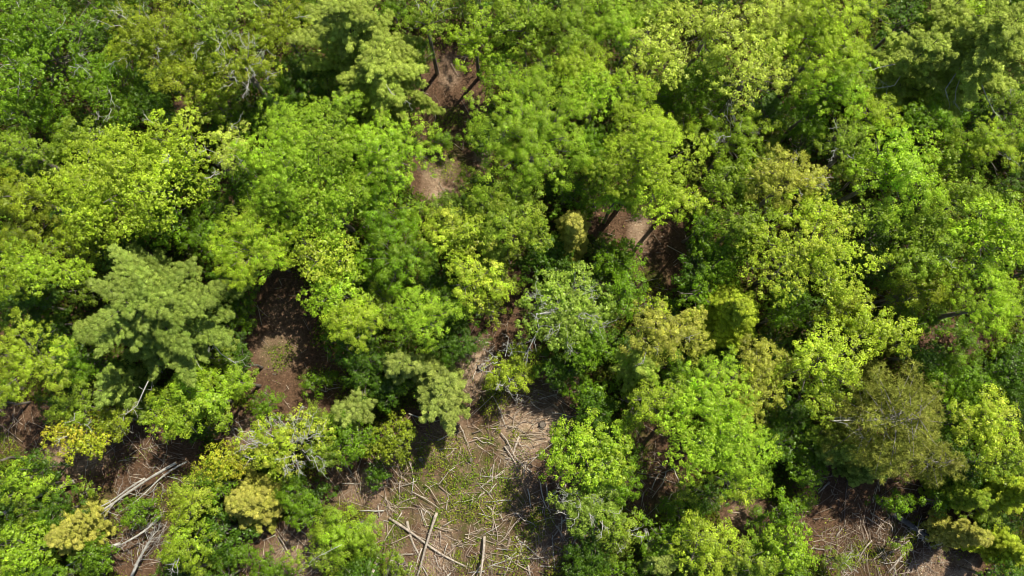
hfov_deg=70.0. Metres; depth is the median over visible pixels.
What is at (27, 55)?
broadleaf tree
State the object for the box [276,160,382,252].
broadleaf tree
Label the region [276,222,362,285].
broadleaf tree
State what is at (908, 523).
fallen log
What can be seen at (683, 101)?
shaded sapling
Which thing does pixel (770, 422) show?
shaded sapling
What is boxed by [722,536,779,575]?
shaded sapling
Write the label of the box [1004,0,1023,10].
shaded sapling
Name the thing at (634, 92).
broadleaf tree
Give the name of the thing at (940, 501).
broadleaf tree
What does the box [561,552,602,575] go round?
shaded sapling
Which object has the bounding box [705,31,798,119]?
broadleaf tree
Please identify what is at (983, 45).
white pine
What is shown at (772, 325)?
shaded sapling
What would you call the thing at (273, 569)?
shaded sapling
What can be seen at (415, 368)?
white pine
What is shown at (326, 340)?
broadleaf tree
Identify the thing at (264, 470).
shaded sapling
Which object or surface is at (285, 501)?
broadleaf tree
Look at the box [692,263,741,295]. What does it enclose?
shaded sapling
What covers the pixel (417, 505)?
stick
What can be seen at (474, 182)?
shaded sapling
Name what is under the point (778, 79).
shaded sapling
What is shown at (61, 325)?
shaded sapling
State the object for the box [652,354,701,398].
shaded sapling
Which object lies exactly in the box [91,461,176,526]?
fallen log
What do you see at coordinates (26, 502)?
shaded sapling
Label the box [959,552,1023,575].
shaded sapling
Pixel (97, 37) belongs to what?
shaded sapling
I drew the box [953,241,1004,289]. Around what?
shaded sapling
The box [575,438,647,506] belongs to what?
broadleaf tree
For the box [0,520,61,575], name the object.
broadleaf tree
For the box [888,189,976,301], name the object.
broadleaf tree
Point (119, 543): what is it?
dead snag
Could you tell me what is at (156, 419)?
broadleaf tree
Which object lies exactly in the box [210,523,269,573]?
shaded sapling
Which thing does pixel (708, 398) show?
broadleaf tree
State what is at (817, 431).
shaded sapling
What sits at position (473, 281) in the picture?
broadleaf tree
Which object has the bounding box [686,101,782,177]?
broadleaf tree
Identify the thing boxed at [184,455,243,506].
shaded sapling
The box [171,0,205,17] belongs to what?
shaded sapling
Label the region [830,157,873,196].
shaded sapling
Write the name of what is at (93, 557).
broadleaf tree
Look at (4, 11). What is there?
shaded sapling
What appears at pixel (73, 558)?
shaded sapling
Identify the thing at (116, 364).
shaded sapling
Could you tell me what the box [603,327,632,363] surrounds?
shaded sapling
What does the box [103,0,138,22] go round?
shaded sapling
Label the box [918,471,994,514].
broadleaf tree
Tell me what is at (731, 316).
young conifer
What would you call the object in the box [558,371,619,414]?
broadleaf tree
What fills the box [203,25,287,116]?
broadleaf tree
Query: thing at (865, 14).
broadleaf tree
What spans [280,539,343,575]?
broadleaf tree
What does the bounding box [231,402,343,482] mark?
broadleaf tree
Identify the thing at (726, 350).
shaded sapling
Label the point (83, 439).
broadleaf tree
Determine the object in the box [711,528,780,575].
broadleaf tree
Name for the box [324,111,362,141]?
shaded sapling
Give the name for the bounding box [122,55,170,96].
shaded sapling
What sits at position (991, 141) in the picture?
broadleaf tree
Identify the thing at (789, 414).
shaded sapling
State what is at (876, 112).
broadleaf tree
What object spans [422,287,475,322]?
broadleaf tree
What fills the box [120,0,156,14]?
shaded sapling
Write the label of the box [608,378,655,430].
shaded sapling
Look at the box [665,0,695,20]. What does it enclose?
shaded sapling
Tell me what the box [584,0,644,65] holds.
broadleaf tree
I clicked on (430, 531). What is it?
fallen log
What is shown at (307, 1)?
shaded sapling
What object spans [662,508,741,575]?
broadleaf tree
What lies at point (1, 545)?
shaded sapling
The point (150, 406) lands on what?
shaded sapling
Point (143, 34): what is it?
broadleaf tree
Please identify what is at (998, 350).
shaded sapling
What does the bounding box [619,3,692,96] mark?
broadleaf tree
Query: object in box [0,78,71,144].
broadleaf tree
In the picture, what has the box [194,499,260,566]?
shaded sapling
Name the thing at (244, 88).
shaded sapling
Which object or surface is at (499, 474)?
fallen log
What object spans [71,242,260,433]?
white pine
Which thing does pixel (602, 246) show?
shaded sapling
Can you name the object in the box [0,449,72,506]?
broadleaf tree
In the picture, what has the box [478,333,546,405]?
broadleaf tree
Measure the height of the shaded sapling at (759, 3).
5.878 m
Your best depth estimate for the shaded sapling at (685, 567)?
50.59 m
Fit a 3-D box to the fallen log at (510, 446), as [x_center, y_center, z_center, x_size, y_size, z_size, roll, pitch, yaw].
[-0.078,11.732,53.488,0.186,0.224,2.700,-31,82,-5]
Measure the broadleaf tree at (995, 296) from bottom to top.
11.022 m
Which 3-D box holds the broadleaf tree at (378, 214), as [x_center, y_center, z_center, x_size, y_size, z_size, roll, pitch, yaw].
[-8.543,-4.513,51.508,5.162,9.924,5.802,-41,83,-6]
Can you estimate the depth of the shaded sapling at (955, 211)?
53.38 m
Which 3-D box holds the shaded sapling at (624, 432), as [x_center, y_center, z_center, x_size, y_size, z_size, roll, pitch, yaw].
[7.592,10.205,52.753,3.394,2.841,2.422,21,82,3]
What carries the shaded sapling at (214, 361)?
on the ground at (446, 78)
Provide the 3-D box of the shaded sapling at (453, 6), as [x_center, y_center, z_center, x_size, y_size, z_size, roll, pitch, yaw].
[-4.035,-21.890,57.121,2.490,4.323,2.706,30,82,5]
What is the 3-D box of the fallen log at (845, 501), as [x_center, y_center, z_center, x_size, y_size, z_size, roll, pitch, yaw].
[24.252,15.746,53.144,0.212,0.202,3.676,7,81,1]
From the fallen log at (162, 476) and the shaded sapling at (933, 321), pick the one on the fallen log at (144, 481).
the fallen log at (162, 476)
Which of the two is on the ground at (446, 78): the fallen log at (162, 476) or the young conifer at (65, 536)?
the young conifer at (65, 536)
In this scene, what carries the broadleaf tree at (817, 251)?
on the ground at (446, 78)
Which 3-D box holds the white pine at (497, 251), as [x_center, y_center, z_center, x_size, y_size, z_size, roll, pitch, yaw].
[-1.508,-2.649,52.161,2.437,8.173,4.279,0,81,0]
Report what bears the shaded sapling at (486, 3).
on the ground at (446, 78)
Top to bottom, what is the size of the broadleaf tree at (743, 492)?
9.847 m
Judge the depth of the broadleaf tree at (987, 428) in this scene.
45.51 m
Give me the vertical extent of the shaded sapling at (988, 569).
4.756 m
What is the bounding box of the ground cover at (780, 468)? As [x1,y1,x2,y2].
[0,0,1023,575]
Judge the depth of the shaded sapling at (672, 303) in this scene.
53.45 m
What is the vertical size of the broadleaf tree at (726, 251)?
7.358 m
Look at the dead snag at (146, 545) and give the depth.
51.52 m
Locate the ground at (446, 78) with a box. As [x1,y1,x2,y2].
[0,0,1023,575]
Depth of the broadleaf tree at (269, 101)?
52.37 m
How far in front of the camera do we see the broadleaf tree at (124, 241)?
50.55 m
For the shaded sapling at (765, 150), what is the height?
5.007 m
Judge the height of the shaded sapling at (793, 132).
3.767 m
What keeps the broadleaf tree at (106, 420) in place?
on the ground at (446, 78)
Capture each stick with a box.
[398,503,437,508]
[502,544,546,560]
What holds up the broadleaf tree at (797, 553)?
on the ground at (446, 78)
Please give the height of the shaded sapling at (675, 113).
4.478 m
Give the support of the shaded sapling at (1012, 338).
on the ground at (446, 78)
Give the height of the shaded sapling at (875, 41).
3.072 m
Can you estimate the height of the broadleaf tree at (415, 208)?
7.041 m
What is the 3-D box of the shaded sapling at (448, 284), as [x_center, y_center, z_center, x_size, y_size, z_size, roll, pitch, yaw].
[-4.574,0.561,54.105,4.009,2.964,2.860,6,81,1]
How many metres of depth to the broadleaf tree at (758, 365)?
46.40 m
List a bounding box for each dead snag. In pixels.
[66,542,120,575]
[115,518,158,555]
[126,507,168,575]
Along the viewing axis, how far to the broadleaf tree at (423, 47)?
52.72 m
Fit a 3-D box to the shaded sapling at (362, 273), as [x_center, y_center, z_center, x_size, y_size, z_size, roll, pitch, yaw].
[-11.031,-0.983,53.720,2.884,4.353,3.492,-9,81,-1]
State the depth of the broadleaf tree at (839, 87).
48.05 m
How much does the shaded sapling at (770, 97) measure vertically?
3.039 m
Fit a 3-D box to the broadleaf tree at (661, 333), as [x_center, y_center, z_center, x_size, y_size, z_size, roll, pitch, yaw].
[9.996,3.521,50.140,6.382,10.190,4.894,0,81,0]
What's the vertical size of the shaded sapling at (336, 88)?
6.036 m
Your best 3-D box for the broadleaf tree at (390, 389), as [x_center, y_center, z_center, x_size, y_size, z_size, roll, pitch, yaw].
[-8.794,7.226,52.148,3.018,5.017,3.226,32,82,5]
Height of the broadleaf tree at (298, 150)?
12.951 m
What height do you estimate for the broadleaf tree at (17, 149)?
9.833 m
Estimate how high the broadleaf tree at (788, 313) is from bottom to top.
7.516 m
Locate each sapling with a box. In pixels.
[0,0,23,22]
[0,145,24,182]
[0,198,11,223]
[0,225,31,250]
[0,232,12,263]
[0,370,25,404]
[0,385,30,416]
[0,456,24,483]
[0,463,29,519]
[0,501,20,515]
[0,511,31,549]
[0,531,20,562]
[0,551,34,575]
[1,0,37,12]
[5,445,70,493]
[5,558,62,575]
[11,489,61,533]
[16,158,58,192]
[16,499,64,549]
[19,144,72,185]
[20,484,90,529]
[28,305,74,348]
[28,561,84,575]
[31,305,72,342]
[33,379,71,424]
[36,0,83,22]
[39,196,88,238]
[45,0,101,16]
[46,111,83,146]
[50,181,99,214]
[51,342,116,399]
[58,258,111,307]
[65,539,111,575]
[66,20,118,60]
[66,318,94,355]
[72,7,123,55]
[73,107,108,141]
[73,475,101,498]
[73,545,110,575]
[84,106,144,152]
[91,0,143,42]
[95,127,137,161]
[97,352,149,391]
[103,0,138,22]
[115,495,162,529]
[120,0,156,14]
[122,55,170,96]
[128,384,172,416]
[129,137,191,187]
[152,551,198,575]
[164,360,202,390]
[167,151,206,189]
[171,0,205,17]
[178,167,227,210]
[178,552,216,575]
[181,200,214,230]
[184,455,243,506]
[186,59,252,102]
[193,88,245,148]
[194,344,244,384]
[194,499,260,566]
[197,187,249,245]
[199,253,260,314]
[205,556,241,575]
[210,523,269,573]
[211,317,253,370]
[216,96,268,144]
[217,290,256,332]
[218,288,258,326]
[219,148,269,194]
[222,164,263,209]
[237,183,297,223]
[242,385,286,428]
[248,446,278,481]
[249,545,303,575]
[250,0,281,17]
[268,468,306,501]
[274,212,315,251]
[282,493,323,537]
[288,0,317,23]
[288,471,338,515]
[292,88,333,128]
[296,398,335,432]
[298,370,338,401]
[302,52,346,97]
[305,68,361,125]
[306,503,341,543]
[323,409,391,468]
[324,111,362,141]
[324,336,390,392]
[325,556,365,575]
[333,313,395,365]
[337,246,380,293]
[338,546,380,575]
[340,347,385,408]
[343,529,385,575]
[350,271,394,306]
[358,278,404,325]
[363,458,391,491]
[375,0,414,30]
[377,374,421,396]
[378,269,412,301]
[378,549,417,575]
[381,327,417,354]
[399,264,460,310]
[409,261,452,296]
[423,278,471,308]
[425,128,461,150]
[433,305,482,339]
[442,247,480,279]
[445,0,472,20]
[453,163,485,192]
[455,0,500,29]
[457,169,505,213]
[460,105,506,156]
[483,262,526,308]
[488,0,534,19]
[498,241,521,272]
[516,0,553,15]
[520,34,565,81]
[524,215,560,253]
[526,70,556,98]
[533,156,578,202]
[541,56,576,108]
[542,0,584,24]
[548,160,599,219]
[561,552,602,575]
[563,496,619,575]
[566,537,616,574]
[569,384,626,433]
[571,256,628,303]
[572,173,619,223]
[572,402,615,440]
[572,546,613,575]
[586,229,615,271]
[597,84,651,129]
[600,412,640,442]
[600,551,648,575]
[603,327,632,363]
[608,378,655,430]
[610,34,638,70]
[635,69,682,124]
[638,509,696,575]
[651,288,686,320]
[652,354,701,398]
[655,489,706,542]
[656,89,697,129]
[658,110,700,151]
[659,64,695,101]
[659,345,703,387]
[663,58,693,106]
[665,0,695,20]
[669,468,702,509]
[670,544,702,575]
[678,486,717,522]
[684,473,733,516]
[687,0,737,25]
[689,200,726,233]
[691,321,713,345]
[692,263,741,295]
[692,347,737,380]
[694,38,733,72]
[695,344,746,383]
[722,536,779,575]
[723,564,761,575]
[734,452,772,493]
[739,85,792,128]
[740,460,776,499]
[741,0,775,20]
[744,19,788,70]
[744,504,785,548]
[746,98,790,142]
[749,325,794,360]
[750,137,785,170]
[756,299,793,331]
[758,131,793,167]
[758,405,790,437]
[763,379,812,441]
[767,275,812,317]
[769,548,817,575]
[771,61,815,93]
[773,108,827,150]
[775,48,813,86]
[776,421,821,470]
[778,400,814,437]
[783,0,822,16]
[784,124,828,163]
[785,451,829,493]
[792,296,849,337]
[792,485,819,512]
[798,118,836,148]
[801,172,850,220]
[802,410,852,451]
[808,388,856,426]
[826,236,866,276]
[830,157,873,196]
[836,273,867,298]
[839,212,907,267]
[847,256,888,290]
[854,0,900,34]
[854,241,900,278]
[858,115,901,148]
[861,32,885,60]
[869,274,925,319]
[873,251,913,290]
[879,189,928,237]
[886,536,912,558]
[891,0,930,25]
[892,96,935,140]
[893,290,924,335]
[900,179,951,206]
[906,294,961,342]
[923,349,967,380]
[925,202,961,237]
[928,420,975,466]
[934,444,986,489]
[937,89,994,129]
[939,384,996,426]
[942,97,1008,143]
[942,314,983,365]
[951,191,981,222]
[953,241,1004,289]
[959,495,1006,530]
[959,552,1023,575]
[970,91,1004,119]
[973,349,1023,387]
[974,509,1023,542]
[976,385,1023,428]
[979,184,1023,208]
[982,361,1023,408]
[984,127,1023,170]
[986,562,1022,575]
[988,152,1023,191]
[989,329,1023,375]
[991,386,1023,445]
[998,64,1023,109]
[998,121,1023,151]
[998,212,1023,254]
[1000,249,1023,279]
[1002,329,1023,366]
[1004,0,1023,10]
[1005,283,1023,309]
[1012,508,1023,525]
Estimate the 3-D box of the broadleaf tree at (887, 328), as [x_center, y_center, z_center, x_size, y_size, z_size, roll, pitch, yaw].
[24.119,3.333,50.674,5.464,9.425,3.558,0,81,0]
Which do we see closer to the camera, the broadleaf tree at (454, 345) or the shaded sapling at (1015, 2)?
the broadleaf tree at (454, 345)
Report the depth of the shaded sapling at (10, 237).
54.65 m
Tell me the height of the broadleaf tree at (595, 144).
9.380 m
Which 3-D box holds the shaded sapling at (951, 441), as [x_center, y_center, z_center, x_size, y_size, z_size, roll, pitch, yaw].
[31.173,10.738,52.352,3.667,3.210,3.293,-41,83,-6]
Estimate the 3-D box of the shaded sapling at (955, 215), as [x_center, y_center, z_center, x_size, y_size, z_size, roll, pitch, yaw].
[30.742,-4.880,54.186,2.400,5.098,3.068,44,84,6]
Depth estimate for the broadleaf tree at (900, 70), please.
50.57 m
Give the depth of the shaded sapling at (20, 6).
54.83 m
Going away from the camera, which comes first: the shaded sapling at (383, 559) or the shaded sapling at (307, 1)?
the shaded sapling at (383, 559)
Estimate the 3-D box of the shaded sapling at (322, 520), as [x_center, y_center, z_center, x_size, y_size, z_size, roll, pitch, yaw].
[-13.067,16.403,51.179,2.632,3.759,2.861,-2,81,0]
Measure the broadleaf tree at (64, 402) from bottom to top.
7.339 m
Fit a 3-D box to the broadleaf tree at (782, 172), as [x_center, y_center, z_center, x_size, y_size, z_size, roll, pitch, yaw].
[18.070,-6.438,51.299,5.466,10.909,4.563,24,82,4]
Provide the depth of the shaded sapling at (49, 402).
50.58 m
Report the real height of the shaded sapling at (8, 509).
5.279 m
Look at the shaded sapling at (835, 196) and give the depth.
54.08 m
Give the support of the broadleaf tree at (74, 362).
on the ground at (446, 78)
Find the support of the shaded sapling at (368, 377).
on the ground at (446, 78)
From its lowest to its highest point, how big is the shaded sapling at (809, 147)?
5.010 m
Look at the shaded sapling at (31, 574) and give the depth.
48.45 m
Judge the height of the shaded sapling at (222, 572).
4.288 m
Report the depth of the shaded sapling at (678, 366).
50.55 m
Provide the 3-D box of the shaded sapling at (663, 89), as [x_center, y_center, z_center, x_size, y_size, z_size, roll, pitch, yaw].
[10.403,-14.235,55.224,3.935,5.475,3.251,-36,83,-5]
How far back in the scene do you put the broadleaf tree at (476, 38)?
51.04 m
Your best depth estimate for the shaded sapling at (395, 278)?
53.22 m
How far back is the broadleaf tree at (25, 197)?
47.88 m
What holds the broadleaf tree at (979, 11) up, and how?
on the ground at (446, 78)
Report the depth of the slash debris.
53.10 m
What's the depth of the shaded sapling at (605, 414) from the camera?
49.73 m
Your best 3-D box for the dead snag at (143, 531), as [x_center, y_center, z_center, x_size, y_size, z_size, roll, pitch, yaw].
[-26.189,17.122,50.685,4.171,1.771,1.524,-41,83,-6]
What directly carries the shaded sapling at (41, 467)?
on the ground at (446, 78)
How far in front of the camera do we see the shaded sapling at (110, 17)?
54.50 m
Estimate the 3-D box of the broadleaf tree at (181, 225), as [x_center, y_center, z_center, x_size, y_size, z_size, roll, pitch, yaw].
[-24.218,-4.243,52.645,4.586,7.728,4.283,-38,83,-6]
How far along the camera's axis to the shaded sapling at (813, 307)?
51.83 m
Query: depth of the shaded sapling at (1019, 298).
51.97 m
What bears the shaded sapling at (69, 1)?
on the ground at (446, 78)
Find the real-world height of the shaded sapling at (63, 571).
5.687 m
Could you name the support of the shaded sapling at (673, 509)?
on the ground at (446, 78)
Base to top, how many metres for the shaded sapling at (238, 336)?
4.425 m
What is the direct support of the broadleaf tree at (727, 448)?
on the ground at (446, 78)
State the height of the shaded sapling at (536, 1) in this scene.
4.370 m
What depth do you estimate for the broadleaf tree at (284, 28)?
49.96 m
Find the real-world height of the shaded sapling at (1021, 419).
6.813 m
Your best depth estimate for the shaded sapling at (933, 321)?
52.38 m
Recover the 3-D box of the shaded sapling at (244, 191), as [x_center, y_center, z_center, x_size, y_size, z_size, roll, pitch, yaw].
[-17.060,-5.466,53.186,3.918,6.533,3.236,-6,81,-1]
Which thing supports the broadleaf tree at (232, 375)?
on the ground at (446, 78)
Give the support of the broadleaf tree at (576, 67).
on the ground at (446, 78)
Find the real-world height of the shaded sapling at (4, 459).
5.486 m
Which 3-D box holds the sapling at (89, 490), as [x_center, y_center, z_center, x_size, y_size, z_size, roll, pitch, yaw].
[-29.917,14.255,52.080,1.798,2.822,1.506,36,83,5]
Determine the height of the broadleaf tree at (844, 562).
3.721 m
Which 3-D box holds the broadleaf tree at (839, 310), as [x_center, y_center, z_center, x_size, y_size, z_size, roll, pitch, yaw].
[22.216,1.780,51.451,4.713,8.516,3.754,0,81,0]
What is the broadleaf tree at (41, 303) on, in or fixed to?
on the ground at (446, 78)
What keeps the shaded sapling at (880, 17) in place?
on the ground at (446, 78)
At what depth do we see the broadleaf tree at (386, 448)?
49.38 m
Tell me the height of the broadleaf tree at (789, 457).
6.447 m
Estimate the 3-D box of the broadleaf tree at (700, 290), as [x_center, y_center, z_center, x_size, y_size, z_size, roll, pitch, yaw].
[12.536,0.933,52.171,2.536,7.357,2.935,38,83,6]
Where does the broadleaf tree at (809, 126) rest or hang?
on the ground at (446, 78)
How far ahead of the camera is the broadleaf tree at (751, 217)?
47.68 m
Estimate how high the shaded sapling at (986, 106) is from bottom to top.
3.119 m
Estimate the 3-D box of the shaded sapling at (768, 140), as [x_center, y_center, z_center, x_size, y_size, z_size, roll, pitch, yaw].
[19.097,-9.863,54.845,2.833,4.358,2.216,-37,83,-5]
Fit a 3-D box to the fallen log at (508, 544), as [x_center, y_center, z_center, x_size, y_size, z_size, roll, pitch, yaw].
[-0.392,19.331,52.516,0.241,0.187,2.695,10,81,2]
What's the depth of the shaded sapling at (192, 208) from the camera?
53.65 m
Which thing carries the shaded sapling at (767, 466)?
on the ground at (446, 78)
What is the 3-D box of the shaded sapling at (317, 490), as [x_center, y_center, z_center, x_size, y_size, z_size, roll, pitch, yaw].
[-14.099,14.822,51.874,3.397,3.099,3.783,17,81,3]
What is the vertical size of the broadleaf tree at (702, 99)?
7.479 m
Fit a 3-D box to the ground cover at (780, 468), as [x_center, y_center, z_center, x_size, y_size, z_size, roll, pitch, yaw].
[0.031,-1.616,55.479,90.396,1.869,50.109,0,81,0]
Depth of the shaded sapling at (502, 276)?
50.90 m
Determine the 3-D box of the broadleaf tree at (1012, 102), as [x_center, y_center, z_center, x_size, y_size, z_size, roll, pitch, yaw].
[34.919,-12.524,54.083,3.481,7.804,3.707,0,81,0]
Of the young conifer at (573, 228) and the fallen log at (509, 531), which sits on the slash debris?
the fallen log at (509, 531)
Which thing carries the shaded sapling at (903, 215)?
on the ground at (446, 78)
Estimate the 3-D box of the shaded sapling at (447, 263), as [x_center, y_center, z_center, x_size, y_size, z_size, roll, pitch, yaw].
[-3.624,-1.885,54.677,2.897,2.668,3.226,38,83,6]
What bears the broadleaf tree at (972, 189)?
on the ground at (446, 78)
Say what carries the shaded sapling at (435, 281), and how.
on the ground at (446, 78)
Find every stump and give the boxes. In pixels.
[477,363,483,372]
[537,420,545,427]
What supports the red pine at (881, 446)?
on the ground at (446, 78)
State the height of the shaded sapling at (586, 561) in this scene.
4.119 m
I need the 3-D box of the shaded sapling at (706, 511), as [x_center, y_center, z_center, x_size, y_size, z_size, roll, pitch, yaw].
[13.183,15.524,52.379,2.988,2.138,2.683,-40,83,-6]
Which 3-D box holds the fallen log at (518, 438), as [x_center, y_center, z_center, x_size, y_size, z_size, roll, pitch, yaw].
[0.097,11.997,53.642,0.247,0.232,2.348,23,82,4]
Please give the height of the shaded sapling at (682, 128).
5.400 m
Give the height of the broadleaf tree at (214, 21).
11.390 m
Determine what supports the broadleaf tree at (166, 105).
on the ground at (446, 78)
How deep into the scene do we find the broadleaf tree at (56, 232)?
49.97 m
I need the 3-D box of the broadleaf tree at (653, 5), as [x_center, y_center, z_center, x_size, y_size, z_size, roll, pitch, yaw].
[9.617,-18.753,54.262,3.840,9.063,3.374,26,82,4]
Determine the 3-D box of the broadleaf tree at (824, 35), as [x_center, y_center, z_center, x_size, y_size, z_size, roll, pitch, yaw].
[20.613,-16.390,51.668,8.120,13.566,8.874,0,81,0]
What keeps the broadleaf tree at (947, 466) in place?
on the ground at (446, 78)
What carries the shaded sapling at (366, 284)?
on the ground at (446, 78)
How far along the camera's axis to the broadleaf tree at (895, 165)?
46.70 m
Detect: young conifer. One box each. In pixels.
[43,493,116,557]
[224,462,298,534]
[554,210,593,269]
[678,275,760,360]
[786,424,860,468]
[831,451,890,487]
[911,509,994,552]
[957,455,1023,516]
[958,512,1023,567]
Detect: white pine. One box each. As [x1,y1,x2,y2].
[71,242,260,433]
[93,348,160,425]
[286,0,421,97]
[325,386,377,433]
[331,23,445,133]
[370,349,442,387]
[412,344,471,437]
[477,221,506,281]
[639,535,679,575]
[884,0,1023,132]
[895,0,974,46]
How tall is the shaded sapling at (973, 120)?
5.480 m
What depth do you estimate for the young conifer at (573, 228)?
51.65 m
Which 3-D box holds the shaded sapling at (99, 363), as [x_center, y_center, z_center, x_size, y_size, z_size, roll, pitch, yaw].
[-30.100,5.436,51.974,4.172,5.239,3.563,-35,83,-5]
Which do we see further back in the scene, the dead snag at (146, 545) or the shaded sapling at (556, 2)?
the shaded sapling at (556, 2)
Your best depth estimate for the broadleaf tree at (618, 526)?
47.18 m
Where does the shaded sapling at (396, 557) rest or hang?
on the ground at (446, 78)
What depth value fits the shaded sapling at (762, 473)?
51.22 m
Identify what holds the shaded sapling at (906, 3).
on the ground at (446, 78)
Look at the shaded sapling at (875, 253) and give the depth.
53.38 m
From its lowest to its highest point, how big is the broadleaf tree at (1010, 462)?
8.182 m
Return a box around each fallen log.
[1,500,35,519]
[35,479,77,498]
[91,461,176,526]
[101,478,145,513]
[114,460,189,535]
[389,517,465,566]
[406,521,418,554]
[417,512,437,575]
[479,536,485,575]
[480,470,504,488]
[496,518,519,544]
[501,433,520,463]
[503,538,510,575]
[504,446,518,470]
[506,436,519,465]
[649,476,677,483]
[844,481,847,529]
[888,553,905,571]
[890,512,942,546]
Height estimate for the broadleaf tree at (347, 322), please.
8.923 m
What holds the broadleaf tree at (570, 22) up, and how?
on the ground at (446, 78)
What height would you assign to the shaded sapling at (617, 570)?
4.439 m
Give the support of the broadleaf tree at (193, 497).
on the ground at (446, 78)
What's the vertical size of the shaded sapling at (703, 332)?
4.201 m
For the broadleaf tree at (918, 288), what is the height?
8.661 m
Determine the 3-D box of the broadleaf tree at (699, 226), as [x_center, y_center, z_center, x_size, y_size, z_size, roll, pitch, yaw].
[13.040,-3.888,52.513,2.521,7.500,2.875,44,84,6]
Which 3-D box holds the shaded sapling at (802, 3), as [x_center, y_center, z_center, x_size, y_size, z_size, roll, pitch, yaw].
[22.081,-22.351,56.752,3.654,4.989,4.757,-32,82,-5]
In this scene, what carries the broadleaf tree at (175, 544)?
on the ground at (446, 78)
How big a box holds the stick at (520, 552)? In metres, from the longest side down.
3.431 x 0.706 x 0.351 m
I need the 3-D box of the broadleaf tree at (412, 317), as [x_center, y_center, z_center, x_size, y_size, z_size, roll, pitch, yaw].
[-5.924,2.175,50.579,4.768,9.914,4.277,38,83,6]
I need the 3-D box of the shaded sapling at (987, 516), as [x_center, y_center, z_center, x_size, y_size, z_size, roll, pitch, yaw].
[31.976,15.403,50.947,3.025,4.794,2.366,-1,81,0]
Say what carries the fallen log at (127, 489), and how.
on the fallen log at (144, 481)
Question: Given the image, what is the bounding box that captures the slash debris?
[0,51,991,575]
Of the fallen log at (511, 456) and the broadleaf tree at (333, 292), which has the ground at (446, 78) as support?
the broadleaf tree at (333, 292)
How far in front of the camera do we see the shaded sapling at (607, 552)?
49.51 m
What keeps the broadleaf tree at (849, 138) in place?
on the ground at (446, 78)
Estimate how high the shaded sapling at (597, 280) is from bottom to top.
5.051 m
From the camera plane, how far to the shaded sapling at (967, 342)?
53.18 m
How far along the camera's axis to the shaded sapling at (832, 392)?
50.83 m
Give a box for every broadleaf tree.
[0,0,118,132]
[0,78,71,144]
[0,121,71,180]
[0,166,94,225]
[0,211,86,259]
[0,236,96,301]
[0,273,69,339]
[0,306,109,403]
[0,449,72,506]
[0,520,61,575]
[25,497,74,521]
[32,121,216,256]
[39,218,118,270]
[39,405,122,465]
[40,336,101,388]
[43,379,117,441]
[45,113,136,171]
[63,46,156,136]
[74,529,121,575]
[87,218,156,273]
[87,403,152,442]
[90,0,218,89]
[116,73,190,132]
[124,185,201,249]
[135,106,229,185]
[137,397,202,439]
[144,359,237,442]
[148,40,230,113]
[151,517,223,573]
[166,0,269,89]
[166,472,223,531]
[174,203,234,263]
[182,418,219,444]
[190,438,248,488]
[192,78,249,134]
[202,116,269,190]
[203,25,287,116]
[203,205,301,291]
[207,364,261,401]
[219,85,384,243]
[219,188,286,241]
[219,343,263,379]
[230,73,312,148]
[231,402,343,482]
[242,0,314,61]
[270,48,327,106]
[272,474,311,516]
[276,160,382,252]
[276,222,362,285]
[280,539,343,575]
[295,254,376,334]
[303,425,341,475]
[309,505,383,566]
[318,287,388,353]
[320,327,356,352]
[327,102,454,211]
[342,169,425,246]
[351,212,443,298]
[356,425,377,459]
[357,409,417,469]
[364,371,414,415]
[374,277,465,353]
[383,191,429,242]
[395,0,452,74]
[399,35,439,91]
[411,202,497,270]
[422,188,488,227]
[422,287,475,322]
[424,321,493,368]
[444,0,508,79]
[444,253,515,322]
[458,42,599,202]
[462,290,512,330]
[463,171,553,257]
[476,44,529,99]
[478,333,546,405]
[483,0,561,80]
[510,233,587,285]
[514,260,626,367]
[529,345,598,393]
[535,0,611,77]
[536,407,636,493]
[545,469,625,539]
[547,34,625,120]
[555,66,620,131]
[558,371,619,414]
[562,319,626,372]
[563,115,619,183]
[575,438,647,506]
[576,97,716,229]
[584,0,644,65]
[589,179,651,223]
[592,234,647,281]
[595,502,645,563]
[603,259,649,322]
[605,63,660,134]
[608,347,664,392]
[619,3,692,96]
[619,299,715,369]
[622,373,691,435]
[625,0,674,68]
[632,288,671,319]
[644,344,762,440]
[648,172,712,222]
[657,398,782,498]
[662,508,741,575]
[667,0,772,76]
[670,233,724,296]
[672,57,735,125]
[675,272,723,316]
[681,205,722,244]
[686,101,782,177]
[691,230,752,287]
[695,145,765,208]
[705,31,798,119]
[709,463,768,513]
[711,196,784,252]
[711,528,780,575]
[716,331,794,432]
[735,187,894,312]
[737,0,813,87]
[742,142,830,213]
[751,419,799,467]
[758,522,820,574]
[761,291,814,330]
[761,485,807,535]
[762,187,835,234]
[762,310,876,428]
[765,0,883,99]
[776,89,840,143]
[780,48,879,122]
[800,115,876,189]
[806,283,879,335]
[814,544,862,575]
[817,87,906,154]
[824,190,904,240]
[830,0,878,47]
[830,114,951,228]
[830,304,923,358]
[847,21,959,121]
[858,0,931,62]
[864,487,919,520]
[877,90,970,155]
[878,257,969,316]
[887,338,951,379]
[887,434,969,487]
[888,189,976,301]
[902,189,1023,280]
[913,169,1001,223]
[916,253,1023,354]
[916,396,979,449]
[917,485,957,518]
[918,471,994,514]
[920,133,990,189]
[926,346,1007,407]
[928,111,1023,180]
[930,383,1023,469]
[938,438,1023,486]
[953,0,989,27]
[960,86,1023,134]
[965,343,1023,395]
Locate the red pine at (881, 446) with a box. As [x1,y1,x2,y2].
[820,354,946,483]
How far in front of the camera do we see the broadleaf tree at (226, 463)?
48.36 m
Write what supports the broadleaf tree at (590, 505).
on the ground at (446, 78)
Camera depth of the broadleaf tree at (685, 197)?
47.93 m

